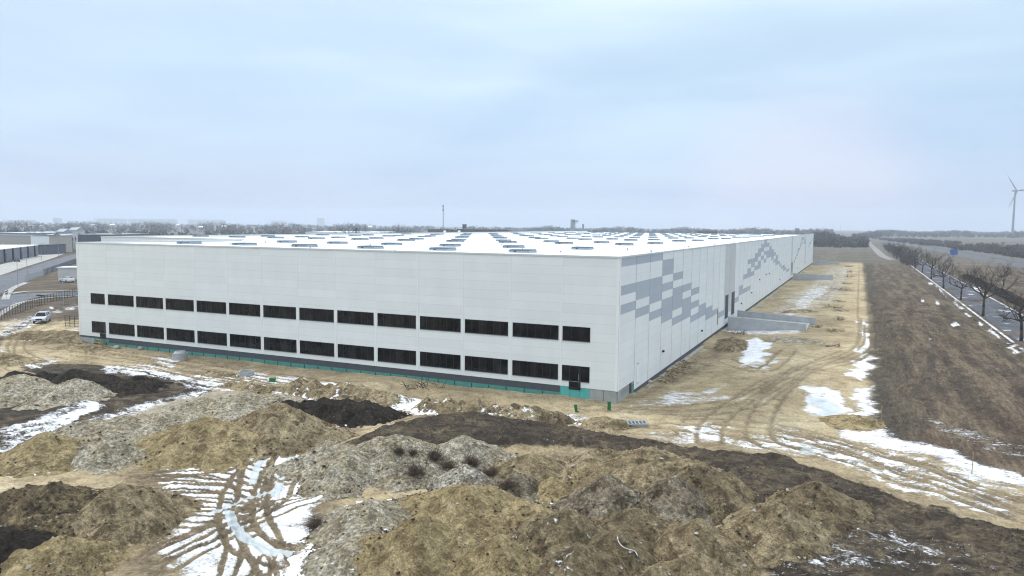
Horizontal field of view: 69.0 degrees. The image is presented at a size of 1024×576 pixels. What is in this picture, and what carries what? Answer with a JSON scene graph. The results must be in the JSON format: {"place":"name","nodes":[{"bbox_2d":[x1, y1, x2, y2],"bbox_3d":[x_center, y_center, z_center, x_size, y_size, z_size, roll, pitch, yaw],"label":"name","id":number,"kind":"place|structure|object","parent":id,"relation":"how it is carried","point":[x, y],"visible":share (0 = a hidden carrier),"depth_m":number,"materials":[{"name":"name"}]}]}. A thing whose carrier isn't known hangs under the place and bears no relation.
{"place":"outdoors","nodes":[
{"label":"outdoors","id":0,"kind":"place"},
{"bbox_2d":[0,253,64,274],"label":"pavement","id":1,"kind":"structure","parent":0,"point":[8,267],"depth_m":320.93,"materials":[{"name":"concrete"}]},
{"bbox_2d":[0,254,75,293],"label":"road","id":2,"kind":"structure","parent":0,"point":[7,281],"depth_m":260.00,"materials":[{"name":"asphalt"}]},
{"bbox_2d":[0,292,76,308],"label":"road","id":3,"kind":"structure","parent":0,"point":[14,299],"depth_m":178.57,"materials":[{"name":"asphalt"}]},
{"bbox_2d":[0,223,1023,575],"bbox_3d":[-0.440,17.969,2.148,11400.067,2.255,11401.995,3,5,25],"label":"ground","id":4,"kind":"structure","parent":0,"point":[768,401],"depth_m":69.88,"materials":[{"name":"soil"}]},
{"bbox_2d":[0,245,37,262],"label":"dock hall","id":5,"kind":"structure","parent":4,"relation":"on","point":[10,252],"depth_m":356.36,"materials":[{"name":"metal"}]},
{"bbox_2d":[0,352,47,367],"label":"earth heap","id":6,"kind":"object","parent":4,"relation":"on","point":[8,359],"visible":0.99,"depth_m":96.80,"materials":[{"name":"soil"}]},
{"bbox_2d":[0,526,57,572],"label":"earth heap","id":7,"kind":"object","parent":4,"relation":"on","point":[12,540],"visible":0.39,"depth_m":40.09,"materials":[{"name":"soil"}]},
{"bbox_2d":[0,233,71,251],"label":"beige hall","id":8,"kind":"structure","parent":4,"relation":"on","point":[21,239],"depth_m":434.94,"materials":[{"name":"metal"}]},
{"bbox_2d":[0,431,91,477],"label":"sand heap","id":9,"kind":"object","parent":4,"relation":"on","point":[46,453],"visible":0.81,"depth_m":55.73,"materials":[{"name":"sand"}]},
{"bbox_2d":[4,330,89,344],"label":"earth heap","id":10,"kind":"object","parent":4,"relation":"on","point":[38,337],"visible":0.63,"depth_m":114.74,"materials":[{"name":"soil"}]},
{"bbox_2d":[35,244,65,254],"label":"hall","id":11,"kind":"structure","parent":4,"relation":"on","point":[44,249],"depth_m":411.86,"materials":[{"name":"metal"}]},
{"bbox_2d":[30,234,77,249],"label":"white office","id":12,"kind":"structure","parent":4,"relation":"on","point":[38,239],"depth_m":434.34,"materials":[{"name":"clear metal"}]},
{"bbox_2d":[0,480,111,536],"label":"earth heap","id":13,"kind":"object","parent":4,"relation":"on","point":[54,506],"visible":0.51,"depth_m":44.91,"materials":[{"name":"soil"}]},
{"bbox_2d":[0,374,117,410],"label":"sand heap","id":14,"kind":"object","parent":4,"relation":"on","point":[21,390],"visible":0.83,"depth_m":76.75,"materials":[{"name":"soil"}]},
{"bbox_2d":[57,266,76,278],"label":"shed","id":15,"kind":"structure","parent":4,"relation":"on","point":[67,271],"depth_m":235.29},
{"bbox_2d":[0,535,137,575],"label":"sand heap","id":16,"kind":"object","parent":4,"relation":"on","point":[64,555],"visible":0.89,"depth_m":39.01,"materials":[{"name":"sand"}]},
{"bbox_2d":[53,343,113,352],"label":"sand heap","id":17,"kind":"object","parent":4,"relation":"on","point":[86,347],"visible":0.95,"depth_m":106.96,"materials":[{"name":"sand"}]},
{"bbox_2d":[0,368,173,397],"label":"topsoil bank","id":18,"kind":"structure","parent":4,"relation":"on","point":[133,385],"depth_m":81.46,"materials":[{"name":"soil"}]},
{"bbox_2d":[70,433,147,474],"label":"gravel heap","id":19,"kind":"object","parent":4,"relation":"on","point":[110,453],"visible":0.69,"depth_m":56.83,"materials":[{"name":"gravel"}]},
{"bbox_2d":[77,232,148,241],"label":"hall","id":20,"kind":"structure","parent":4,"relation":"on","point":[93,237],"depth_m":470.33,"materials":[{"name":"metal"}]},
{"bbox_2d":[65,483,206,547],"bbox_3d":[-23.981,13.305,45.657,10.140,2.812,9.880,0,5,0],"label":"earth heap","id":21,"kind":"object","parent":4,"relation":"on","point":[126,515],"visible":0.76,"depth_m":44.04,"materials":[{"name":"soil"}]},
{"bbox_2d":[36,410,248,441],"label":"gravel heap","id":22,"kind":"object","parent":4,"relation":"on","point":[137,427],"visible":0.57,"depth_m":64.49,"materials":[{"name":"gravel"}]},
{"bbox_2d":[128,219,177,224],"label":"apartment block","id":23,"kind":"structure","parent":4,"relation":"on","point":[141,221],"depth_m":4941.16,"materials":[{"name":"concrete"}]},
{"bbox_2d":[130,415,259,474],"bbox_3d":[-24.951,11.908,60.686,16.530,3.075,13.000,0,5,-6],"label":"earth heap","id":24,"kind":"object","parent":4,"relation":"on","point":[206,444],"visible":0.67,"depth_m":58.04,"materials":[{"name":"soil"}]},
{"bbox_2d":[201,371,239,378],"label":"sand heap","id":25,"kind":"object","parent":4,"relation":"on","point":[218,375],"visible":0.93,"depth_m":89.55,"materials":[{"name":"sand"}]},
{"bbox_2d":[163,392,306,412],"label":"gravel heap","id":26,"kind":"object","parent":4,"relation":"on","point":[246,402],"visible":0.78,"depth_m":74.00,"materials":[{"name":"gravel"}]},
{"bbox_2d":[218,381,280,394],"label":"spoil ridge","id":27,"kind":"structure","parent":4,"relation":"on","point":[251,387],"depth_m":81.91,"materials":[{"name":"soil"}]},
{"bbox_2d":[0,220,533,235],"bbox_3d":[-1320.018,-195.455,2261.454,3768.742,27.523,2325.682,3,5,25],"label":"woodland","id":28,"kind":"object","parent":4,"relation":"on","point":[161,227],"visible":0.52,"depth_m":1354.24,"materials":[{"name":"plant"}]},
{"bbox_2d":[227,403,359,464],"bbox_3d":[-19.895,11.537,63.961,15.600,3.426,14.040,0,5,0],"label":"earth heap","id":29,"kind":"object","parent":4,"relation":"on","point":[283,430],"visible":0.67,"depth_m":61.73,"materials":[{"name":"soil"}]},
{"bbox_2d":[276,540,361,575],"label":"gravel heap","id":30,"kind":"object","parent":4,"relation":"on","point":[333,559],"visible":0.51,"depth_m":39.56,"materials":[{"name":"gravel"}]},
{"bbox_2d":[286,447,374,502],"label":"gravel heap","id":31,"kind":"object","parent":4,"relation":"on","point":[343,473],"visible":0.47,"depth_m":52.14,"materials":[{"name":"gravel"}]},
{"bbox_2d":[280,397,411,427],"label":"topsoil bank","id":32,"kind":"structure","parent":4,"relation":"on","point":[349,413],"depth_m":70.08,"materials":[{"name":"soil"}]},
{"bbox_2d":[272,377,419,409],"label":"spoil ridge","id":33,"kind":"structure","parent":4,"relation":"on","point":[314,389],"depth_m":77.71,"materials":[{"name":"soil"}]},
{"bbox_2d":[286,497,411,552],"bbox_3d":[-8.236,13.819,44.782,9.858,2.051,12.006,0,5,-6],"label":"gravel heap","id":34,"kind":"object","parent":4,"relation":"on","point":[357,520],"visible":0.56,"depth_m":43.69,"materials":[{"name":"gravel"}]},
{"bbox_2d":[259,434,517,493],"bbox_3d":[-8.713,12.496,56.623,20.800,2.826,13.000,0,5,-3],"label":"gravel heap","id":35,"kind":"object","parent":4,"relation":"on","point":[385,462],"visible":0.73,"depth_m":54.66,"materials":[{"name":"gravel"}]},
{"bbox_2d":[397,460,433,476],"bbox_3d":[-7.093,12.873,53.045,2.828,1.201,2.432,3,5,25],"label":"dry bush","id":36,"kind":"object","parent":35,"relation":"on","point":[414,470],"visible":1,"depth_m":52.95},
{"bbox_2d":[352,512,484,575],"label":"sand heap","id":37,"kind":"object","parent":4,"relation":"on","point":[420,544],"visible":0.69,"depth_m":38.94,"materials":[{"name":"sand"}]},
{"bbox_2d":[75,231,813,403],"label":"warehouse","id":38,"kind":"structure","parent":4,"relation":"on","point":[615,317],"depth_m":94.01,"materials":[{"name":"metal"}]},
{"bbox_2d":[108,294,133,306],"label":"window","id":39,"kind":"structure","parent":38,"relation":"in","point":[117,300],"depth_m":108.90,"materials":[{"name":"glass"}]},
{"bbox_2d":[109,323,134,336],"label":"window","id":40,"kind":"structure","parent":38,"relation":"in","point":[114,328],"depth_m":109.27,"materials":[{"name":"glass"}]},
{"bbox_2d":[136,296,162,308],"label":"window","id":41,"kind":"structure","parent":38,"relation":"in","point":[142,302],"depth_m":106.39,"materials":[{"name":"glass"}]},
{"bbox_2d":[137,325,163,339],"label":"window","id":42,"kind":"structure","parent":38,"relation":"in","point":[142,331],"depth_m":106.74,"materials":[{"name":"glass"}]},
{"bbox_2d":[165,298,193,311],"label":"window","id":43,"kind":"structure","parent":38,"relation":"in","point":[171,304],"depth_m":103.83,"materials":[{"name":"glass"}]},
{"bbox_2d":[166,328,194,342],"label":"window","id":44,"kind":"structure","parent":38,"relation":"in","point":[173,334],"depth_m":104.21,"materials":[{"name":"glass"}]},
{"bbox_2d":[196,300,225,313],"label":"window","id":45,"kind":"structure","parent":38,"relation":"in","point":[202,306],"depth_m":101.34,"materials":[{"name":"glass"}]},
{"bbox_2d":[197,331,226,345],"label":"window","id":46,"kind":"structure","parent":38,"relation":"in","point":[213,338],"depth_m":101.70,"materials":[{"name":"glass"}]},
{"bbox_2d":[229,303,259,316],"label":"window","id":47,"kind":"structure","parent":38,"relation":"in","point":[234,308],"depth_m":98.81,"materials":[{"name":"glass"}]},
{"bbox_2d":[230,334,260,349],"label":"window","id":48,"kind":"structure","parent":38,"relation":"in","point":[243,341],"depth_m":99.15,"materials":[{"name":"glass"}]},
{"bbox_2d":[263,305,295,319],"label":"window","id":49,"kind":"structure","parent":38,"relation":"in","point":[282,312],"depth_m":96.26,"materials":[{"name":"glass"}]},
{"bbox_2d":[264,337,296,352],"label":"window","id":50,"kind":"structure","parent":38,"relation":"in","point":[272,344],"depth_m":96.64,"materials":[{"name":"glass"}]},
{"bbox_2d":[299,308,333,322],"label":"window","id":51,"kind":"structure","parent":38,"relation":"in","point":[308,314],"depth_m":93.75,"materials":[{"name":"glass"}]},
{"bbox_2d":[300,340,333,356],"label":"window","id":52,"kind":"structure","parent":38,"relation":"in","point":[306,347],"depth_m":94.10,"materials":[{"name":"glass"}]},
{"bbox_2d":[337,310,373,325],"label":"window","id":53,"kind":"structure","parent":38,"relation":"in","point":[346,317],"depth_m":91.23,"materials":[{"name":"glass"}]},
{"bbox_2d":[338,344,373,360],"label":"window","id":54,"kind":"structure","parent":38,"relation":"in","point":[344,351],"depth_m":91.58,"materials":[{"name":"glass"}]},
{"bbox_2d":[377,313,415,328],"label":"window","id":55,"kind":"structure","parent":38,"relation":"in","point":[383,319],"depth_m":88.70,"materials":[{"name":"glass"}]},
{"bbox_2d":[377,348,415,364],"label":"window","id":56,"kind":"structure","parent":38,"relation":"in","point":[407,357],"depth_m":89.05,"materials":[{"name":"glass"}]},
{"bbox_2d":[420,316,460,332],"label":"window","id":57,"kind":"structure","parent":38,"relation":"in","point":[426,322],"depth_m":86.16,"materials":[{"name":"glass"}]},
{"bbox_2d":[420,351,460,369],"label":"window","id":58,"kind":"structure","parent":38,"relation":"in","point":[428,359],"depth_m":86.52,"materials":[{"name":"glass"}]},
{"bbox_2d":[465,319,507,335],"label":"window","id":59,"kind":"structure","parent":38,"relation":"in","point":[498,328],"depth_m":83.65,"materials":[{"name":"glass"}]},
{"bbox_2d":[465,356,507,374],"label":"window","id":60,"kind":"structure","parent":38,"relation":"in","point":[472,363],"depth_m":84.00,"materials":[{"name":"glass"}]},
{"bbox_2d":[512,360,557,379],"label":"window","id":61,"kind":"structure","parent":38,"relation":"in","point":[519,368],"depth_m":81.48,"materials":[{"name":"glass"}]},
{"bbox_2d":[512,322,558,339],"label":"window","id":62,"kind":"structure","parent":38,"relation":"in","point":[525,330],"depth_m":81.08,"materials":[{"name":"glass"}]},
{"bbox_2d":[569,365,580,389],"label":"door","id":63,"kind":"structure","parent":38,"relation":"in","point":[574,371],"depth_m":79.51,"materials":[{"name":"glass"}]},
{"bbox_2d":[562,326,589,342],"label":"window","id":64,"kind":"structure","parent":38,"relation":"in","point":[570,333],"depth_m":79.15,"materials":[{"name":"glass"}]},
{"bbox_2d":[562,365,589,382],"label":"window","id":65,"kind":"structure","parent":38,"relation":"in","point":[585,371],"depth_m":79.22,"materials":[{"name":"glass"}]},
{"bbox_2d":[425,464,493,490],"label":"gravel heap","id":66,"kind":"object","parent":4,"relation":"on","point":[465,474],"visible":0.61,"depth_m":51.51,"materials":[{"name":"gravel"}]},
{"bbox_2d":[383,483,556,537],"bbox_3d":[-2.645,13.546,47.045,15.786,2.369,11.960,0,5,0],"label":"sand heap","id":67,"kind":"object","parent":4,"relation":"on","point":[486,511],"visible":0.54,"depth_m":45.69,"materials":[{"name":"sand"}]},
{"bbox_2d":[406,396,538,420],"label":"spoil ridge","id":68,"kind":"structure","parent":4,"relation":"on","point":[429,405],"depth_m":71.81,"materials":[{"name":"soil"}]},
{"bbox_2d":[472,439,513,467],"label":"gravel heap","id":69,"kind":"object","parent":4,"relation":"on","point":[488,451],"visible":0.25,"depth_m":56.60,"materials":[{"name":"gravel"}]},
{"bbox_2d":[446,534,542,575],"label":"sand heap","id":70,"kind":"object","parent":4,"relation":"on","point":[501,555],"visible":0.59,"depth_m":38.05,"materials":[{"name":"sand"}]},
{"bbox_2d":[490,472,539,502],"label":"earth heap","id":71,"kind":"object","parent":4,"relation":"on","point":[527,489],"visible":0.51,"depth_m":50.60,"materials":[{"name":"soil"}]},
{"bbox_2d":[486,453,571,485],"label":"sand heap","id":72,"kind":"object","parent":4,"relation":"on","point":[539,467],"visible":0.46,"depth_m":53.27,"materials":[{"name":"sand"}]},
{"bbox_2d":[509,403,577,425],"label":"spoil ridge","id":73,"kind":"structure","parent":4,"relation":"on","point":[557,417],"depth_m":69.49,"materials":[{"name":"soil"}]},
{"bbox_2d":[537,477,571,503],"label":"sand heap","id":74,"kind":"object","parent":4,"relation":"on","point":[552,490],"visible":0.48,"depth_m":50.44,"materials":[{"name":"sand"}]},
{"bbox_2d":[506,508,606,557],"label":"earth heap","id":75,"kind":"object","parent":4,"relation":"on","point":[543,536],"visible":0.45,"depth_m":41.31,"materials":[{"name":"soil"}]},
{"bbox_2d":[533,542,628,575],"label":"earth heap","id":76,"kind":"object","parent":4,"relation":"on","point":[576,559],"visible":0.69,"depth_m":37.38,"materials":[{"name":"soil"}]},
{"bbox_2d":[550,474,642,518],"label":"gravel heap","id":77,"kind":"object","parent":4,"relation":"on","point":[603,496],"visible":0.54,"depth_m":46.77,"materials":[{"name":"gravel"}]},
{"bbox_2d":[576,416,637,434],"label":"sand heap","id":78,"kind":"object","parent":4,"relation":"on","point":[607,424],"visible":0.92,"depth_m":67.98,"materials":[{"name":"sand"}]},
{"bbox_2d":[587,529,661,575],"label":"earth heap","id":79,"kind":"object","parent":4,"relation":"on","point":[606,542],"visible":0.49,"depth_m":39.19,"materials":[{"name":"soil"}]},
{"bbox_2d":[596,507,669,545],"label":"earth heap","id":80,"kind":"object","parent":4,"relation":"on","point":[645,524],"visible":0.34,"depth_m":42.30,"materials":[{"name":"soil"}]},
{"bbox_2d":[562,446,714,491],"bbox_3d":[9.142,12.827,52.736,19.924,3.177,17.160,2,5,14],"label":"earth heap","id":81,"kind":"object","parent":4,"relation":"on","point":[641,468],"visible":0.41,"depth_m":51.74,"materials":[{"name":"soil"}]},
{"bbox_2d":[631,566,671,575],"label":"earth heap","id":82,"kind":"object","parent":4,"relation":"on","point":[655,571],"visible":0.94,"depth_m":36.04,"materials":[{"name":"soil"}]},
{"bbox_2d":[507,225,833,234],"bbox_3d":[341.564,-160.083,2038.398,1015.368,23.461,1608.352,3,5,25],"label":"woodland","id":83,"kind":"object","parent":4,"relation":"on","point":[749,230],"visible":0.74,"depth_m":1567.03,"materials":[{"name":"plant"}]},
{"bbox_2d":[656,359,693,383],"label":"earth heap","id":84,"kind":"object","parent":4,"relation":"on","point":[672,375],"visible":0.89,"depth_m":95.50,"materials":[{"name":"soil"}]},
{"bbox_2d":[636,475,714,525],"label":"gravel heap","id":85,"kind":"object","parent":4,"relation":"on","point":[672,499],"visible":0.4,"depth_m":45.93,"materials":[{"name":"gravel"}]},
{"bbox_2d":[642,552,735,575],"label":"earth heap","id":86,"kind":"object","parent":4,"relation":"on","point":[695,564],"visible":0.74,"depth_m":36.20,"materials":[{"name":"soil"}]},
{"bbox_2d":[363,412,1022,575],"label":"dead weeds","id":87,"kind":"object","parent":4,"relation":"on","point":[754,489],"visible":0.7,"depth_m":51.58,"materials":[{"name":"plant"}]},
{"bbox_2d":[654,518,760,575],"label":"earth heap","id":88,"kind":"object","parent":4,"relation":"on","point":[676,539],"visible":0.43,"depth_m":40.11,"materials":[{"name":"soil"}]},
{"bbox_2d":[665,462,759,524],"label":"earth heap","id":89,"kind":"object","parent":4,"relation":"on","point":[726,492],"visible":0.37,"depth_m":47.77,"materials":[{"name":"soil"}]},
{"bbox_2d":[714,336,748,352],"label":"earth heap","id":90,"kind":"object","parent":4,"relation":"on","point":[731,344],"visible":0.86,"depth_m":117.30,"materials":[{"name":"soil"}]},
{"bbox_2d":[728,316,806,330],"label":"ramp wall","id":91,"kind":"structure","parent":4,"relation":"on","point":[741,324],"depth_m":135.94,"materials":[{"name":"concrete"}]},
{"bbox_2d":[714,502,837,568],"bbox_3d":[15.138,13.816,43.129,10.400,2.892,10.400,0,5,0],"label":"earth heap","id":92,"kind":"object","parent":4,"relation":"on","point":[768,535],"visible":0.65,"depth_m":41.65,"materials":[{"name":"soil"}]},
{"bbox_2d":[737,310,815,324],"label":"ramp","id":93,"kind":"structure","parent":4,"relation":"on","point":[810,320],"depth_m":145.66,"materials":[{"name":"concrete"}]},
{"bbox_2d":[763,337,824,344],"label":"gravel heap","id":94,"kind":"object","parent":4,"relation":"on","point":[796,340],"visible":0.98,"depth_m":120.70,"materials":[{"name":"gravel"}]},
{"bbox_2d":[793,273,832,279],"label":"ramp wall","id":95,"kind":"structure","parent":4,"relation":"on","point":[797,276],"depth_m":266.68,"materials":[{"name":"concrete"}]},
{"bbox_2d":[765,481,877,537],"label":"earth heap","id":96,"kind":"object","parent":4,"relation":"on","point":[826,506],"visible":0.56,"depth_m":45.18,"materials":[{"name":"soil"}]},
{"bbox_2d":[805,230,883,247],"bbox_3d":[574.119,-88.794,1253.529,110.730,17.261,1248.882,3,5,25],"label":"woodland","id":97,"kind":"object","parent":4,"relation":"on","point":[828,239],"visible":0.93,"depth_m":723.45,"materials":[{"name":"plant"}]},
{"bbox_2d":[818,414,885,431],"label":"sand heap","id":98,"kind":"object","parent":4,"relation":"on","point":[852,422],"visible":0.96,"depth_m":69.76,"materials":[{"name":"sand"}]},
{"bbox_2d":[883,241,918,266],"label":"thicket","id":99,"kind":"object","parent":4,"relation":"on","point":[907,262],"visible":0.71,"depth_m":408.61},
{"bbox_2d":[929,250,958,288],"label":"bare tree","id":100,"kind":"object","parent":4,"relation":"on","point":[942,271],"visible":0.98,"depth_m":229.69,"materials":[{"name":"brown plant"}]},
{"bbox_2d":[871,301,1023,462],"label":"field grass","id":101,"kind":"structure","parent":4,"relation":"on","point":[941,365],"depth_m":102.34,"materials":[{"name":"plant"}]},
{"bbox_2d":[876,229,1023,237],"bbox_3d":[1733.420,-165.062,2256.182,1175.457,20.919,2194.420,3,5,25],"label":"woodland","id":102,"kind":"object","parent":4,"relation":"on","point":[954,233],"visible":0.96,"depth_m":1676.69,"materials":[{"name":"plant"}]},
{"bbox_2d":[877,237,1023,268],"bbox_3d":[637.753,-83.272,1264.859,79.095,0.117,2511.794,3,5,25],"label":"motorway","id":103,"kind":"structure","parent":4,"relation":"on","point":[1017,265],"depth_m":494.61,"materials":[{"name":"asphalt"}]},
{"bbox_2d":[887,239,1023,257],"bbox_3d":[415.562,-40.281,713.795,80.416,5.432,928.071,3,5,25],"label":"hedgerow","id":104,"kind":"object","parent":4,"relation":"on","point":[1011,253],"visible":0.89,"depth_m":605.18,"materials":[{"name":"plant"}]},
{"bbox_2d":[943,266,984,299],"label":"bare tree","id":105,"kind":"object","parent":4,"relation":"on","point":[959,274],"visible":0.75,"depth_m":193.18,"materials":[{"name":"brown plant"}]},
{"bbox_2d":[951,242,1023,251],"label":"scrub","id":106,"kind":"object","parent":4,"relation":"on","point":[1016,247],"visible":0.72,"depth_m":636.55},
{"bbox_2d":[959,257,1023,315],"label":"bare tree","id":107,"kind":"object","parent":4,"relation":"on","point":[985,289],"visible":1,"depth_m":157.32,"materials":[{"name":"brown plant"}]},
{"bbox_2d":[962,273,1023,304],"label":"roadside hedge","id":108,"kind":"object","parent":4,"relation":"on","point":[1000,294],"visible":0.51,"depth_m":204.60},
{"bbox_2d":[993,284,1023,340],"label":"bare tree","id":109,"kind":"object","parent":4,"relation":"on","point":[1021,319],"visible":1,"depth_m":123.12,"materials":[{"name":"brown plant"}]},
{"bbox_2d":[0,0,1023,231],"label":"sky","id":110,"kind":"structure","parent":0,"point":[859,115],"materials":[{"name":"blue"}]},
{"bbox_2d":[877,238,1023,342],"bbox_3d":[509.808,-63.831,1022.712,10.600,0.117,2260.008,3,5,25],"label":"road","id":111,"kind":"structure","parent":0,"point":[991,314],"depth_m":182.89,"materials":[{"name":"asphalt"}]},
{"bbox_2d":[883,236,1023,261],"bbox_3d":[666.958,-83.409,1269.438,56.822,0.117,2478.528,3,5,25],"label":"motorway","id":112,"kind":"structure","parent":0,"point":[997,256],"depth_m":536.81,"materials":[{"name":"asphalt"}]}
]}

